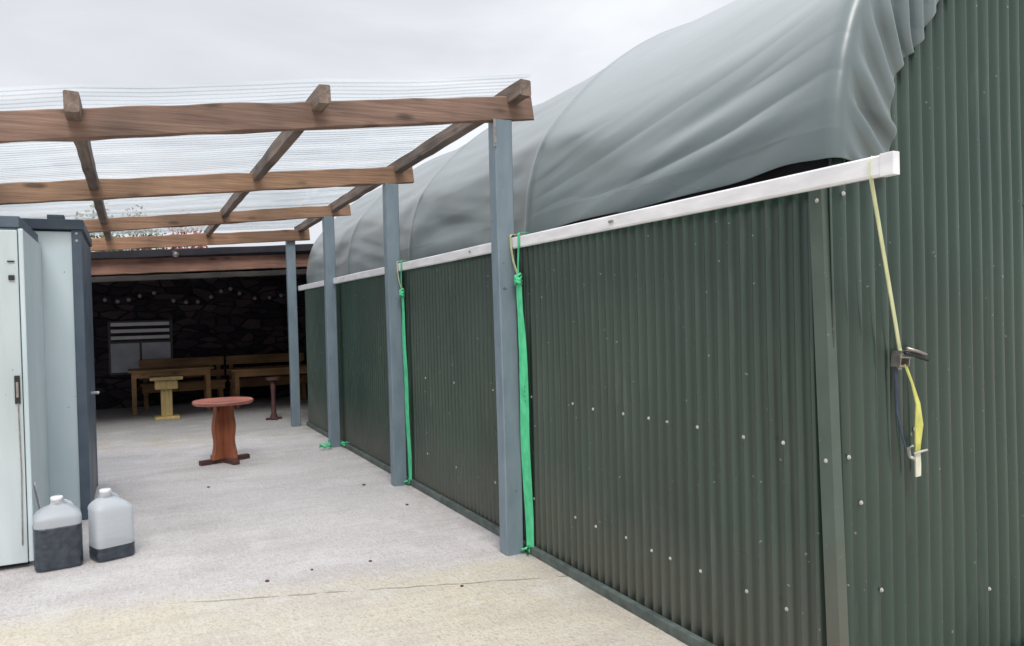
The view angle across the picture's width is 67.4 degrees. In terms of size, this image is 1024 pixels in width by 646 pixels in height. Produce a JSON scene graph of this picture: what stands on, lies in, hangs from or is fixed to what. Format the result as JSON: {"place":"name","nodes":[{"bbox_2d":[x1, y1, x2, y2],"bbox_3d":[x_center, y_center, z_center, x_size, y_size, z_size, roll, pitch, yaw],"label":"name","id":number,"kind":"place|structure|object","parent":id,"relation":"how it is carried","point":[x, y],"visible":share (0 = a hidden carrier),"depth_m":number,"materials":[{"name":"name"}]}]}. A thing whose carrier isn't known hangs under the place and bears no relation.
{"place":"outdoors","nodes":[
{"label":"outdoors","id":0,"kind":"place"},
{"bbox_2d":[0,395,687,645],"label":"ground","id":1,"kind":"structure","parent":0,"point":[285,508],"depth_m":4.63,"materials":[{"name":"concrete"}]},
{"bbox_2d":[0,214,98,567],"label":"site cabin","id":2,"kind":"object","parent":1,"relation":"on","point":[48,438],"visible":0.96,"depth_m":5.73,"materials":[{"name":"white plastic"}]},
{"bbox_2d":[0,230,28,565],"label":"door","id":3,"kind":"structure","parent":2,"relation":"in","point":[13,495],"depth_m":4.74,"materials":[{"name":"white plastic"}]},
{"bbox_2d":[33,495,82,572],"bbox_3d":[-2.847,1.302,4.814,0.266,0.435,0.244,-2,1,-32],"label":"jerrycan","id":4,"kind":"object","parent":1,"relation":"on","point":[57,535],"visible":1,"depth_m":4.72,"materials":[{"name":"white plastic"}]},
{"bbox_2d":[74,203,123,251],"bbox_3d":[-8.027,-0.410,14.885,1.433,3.904,1.110,-2,1,-26],"label":"shrub","id":5,"kind":"object","parent":1,"relation":"on","point":[93,216],"visible":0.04,"depth_m":14.81,"materials":[{"name":"green plant"}]},
{"bbox_2d":[88,488,134,562],"bbox_3d":[-2.591,1.288,4.964,0.204,0.445,0.240,-1,1,44],"label":"jerrycan","id":6,"kind":"object","parent":1,"relation":"on","point":[111,523],"visible":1,"depth_m":4.89,"materials":[{"name":"white plastic"}]},
{"bbox_2d":[117,205,166,249],"bbox_3d":[-7.419,-0.439,15.522,1.162,3.913,0.963,-2,1,-26],"label":"shrub","id":7,"kind":"object","parent":1,"relation":"on","point":[141,232],"visible":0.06,"depth_m":15.47,"materials":[{"name":"green plant"}]},
{"bbox_2d":[149,375,182,420],"bbox_3d":[-5.427,1.168,12.064,0.470,0.668,0.400,-2,1,-26],"label":"pine table","id":8,"kind":"object","parent":1,"relation":"on","point":[165,385],"visible":1,"depth_m":11.97,"materials":[{"name":"yellow wood"}]},
{"bbox_2d":[128,365,213,415],"bbox_3d":[-5.795,1.131,13.070,1.310,0.738,0.662,-2,1,-26],"label":"trestle table","id":9,"kind":"object","parent":1,"relation":"on","point":[204,370],"visible":0.96,"depth_m":12.86,"materials":[{"name":"brown wood"}]},
{"bbox_2d":[139,356,226,409],"bbox_3d":[-5.898,1.064,13.790,1.410,0.860,0.450,-2,1,-26],"label":"bench","id":10,"kind":"object","parent":1,"relation":"on","point":[218,383],"visible":0.81,"depth_m":13.82,"materials":[{"name":"brown wood"}]},
{"bbox_2d":[162,210,207,248],"bbox_3d":[-6.709,-0.438,15.877,1.230,3.865,0.972,-2,1,-26],"label":"shrub","id":11,"kind":"object","parent":1,"relation":"on","point":[184,231],"visible":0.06,"depth_m":15.82,"materials":[{"name":"green plant"}]},
{"bbox_2d":[91,244,312,409],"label":"open shed","id":12,"kind":"structure","parent":1,"relation":"on","point":[147,325],"depth_m":13.97,"materials":[{"name":"stone"}]},
{"bbox_2d":[108,320,172,374],"bbox_3d":[-6.686,0.434,13.850,1.050,0.960,0.082,-2,1,-26],"label":"window","id":13,"kind":"structure","parent":12,"relation":"in","point":[129,342],"depth_m":13.80,"materials":[{"name":"black plastic"}]},
{"bbox_2d":[170,251,179,257],"bbox_3d":[-4.553,-0.923,10.374,0.120,0.105,0.106,-2,1,-26],"label":"flood lamp","id":14,"kind":"object","parent":12,"relation":"attached to","point":[174,254],"visible":1,"depth_m":10.34,"materials":[{"name":"black plastic"}]},
{"bbox_2d":[94,285,297,303],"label":"festoon lights","id":15,"kind":"object","parent":12,"relation":"hanging from","point":[128,299],"visible":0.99,"depth_m":13.39,"materials":[{"name":"black plastic"}]},
{"bbox_2d":[192,397,253,465],"bbox_3d":[-3.078,1.153,8.206,0.616,0.664,0.616,-2,1,-26],"label":"pedestal table","id":16,"kind":"object","parent":1,"relation":"on","point":[223,430],"visible":1,"depth_m":8.13,"materials":[{"name":"red wood"}]},
{"bbox_2d":[226,352,306,398],"bbox_3d":[-4.591,1.021,14.440,1.430,0.860,0.450,-2,1,-26],"label":"bench","id":17,"kind":"object","parent":1,"relation":"on","point":[255,380],"visible":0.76,"depth_m":14.39,"materials":[{"name":"brown wood"}]},
{"bbox_2d":[0,79,533,555],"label":"pergola","id":18,"kind":"object","parent":1,"relation":"on","point":[76,123],"visible":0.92,"depth_m":4.83,"materials":[{"name":"brown wood"}]},
{"bbox_2d":[228,364,306,408],"bbox_3d":[-4.188,1.111,13.635,1.530,0.678,0.642,-2,1,-26],"label":"trestle table","id":19,"kind":"object","parent":1,"relation":"on","point":[237,373],"visible":0.51,"depth_m":13.30,"materials":[{"name":"brown wood"}]},
{"bbox_2d":[265,377,281,419],"bbox_3d":[-3.599,1.138,11.588,0.217,0.640,0.217,-2,1,-1],"label":"pedestal stool","id":20,"kind":"object","parent":1,"relation":"on","point":[273,416],"visible":1,"depth_m":11.55,"materials":[{"name":"red wood"}]},
{"bbox_2d":[319,440,349,448],"bbox_3d":[-2.059,1.400,8.925,0.403,0.068,0.273,-2,1,-26],"label":"loose strap","id":21,"kind":"object","parent":1,"relation":"on","point":[328,445],"visible":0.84,"depth_m":8.82,"materials":[{"name":"green fabric"}]},
{"bbox_2d":[298,0,1023,645],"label":"corrugated building","id":22,"kind":"structure","parent":1,"relation":"on","point":[718,452],"depth_m":3.17,"materials":[{"name":"green metal"}]},
{"bbox_2d":[396,260,411,484],"bbox_3d":[-0.941,0.440,6.772,0.086,1.982,0.188,-2,1,-26],"label":"lashing strap","id":23,"kind":"object","parent":22,"relation":"hanging from","point":[401,293],"visible":1,"depth_m":6.77,"materials":[{"name":"green fabric"}]},
{"bbox_2d":[509,232,533,554],"bbox_3d":[0.069,0.437,4.739,0.086,1.982,0.158,-2,1,-26],"label":"lashing strap","id":24,"kind":"object","parent":22,"relation":"hanging from","point":[525,434],"visible":0.99,"depth_m":4.74,"materials":[{"name":"green fabric"}]},
{"bbox_2d":[306,0,938,283],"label":"tarpaulin","id":25,"kind":"object","parent":22,"relation":"attached to","point":[735,91],"visible":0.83,"depth_m":3.72,"materials":[{"name":"grey plastic"}]},
{"bbox_2d":[868,156,929,476],"bbox_3d":[1.316,0.017,2.679,0.549,1.126,0.104,-2,1,-45],"label":"ratchet strap","id":26,"kind":"object","parent":22,"relation":"hanging from","point":[900,358],"visible":0.98,"depth_m":2.81,"materials":[{"name":"fabric"}]},
{"bbox_2d":[0,0,734,251],"label":"sky","id":27,"kind":"structure","parent":0,"point":[113,53],"materials":[{"name":"white"}]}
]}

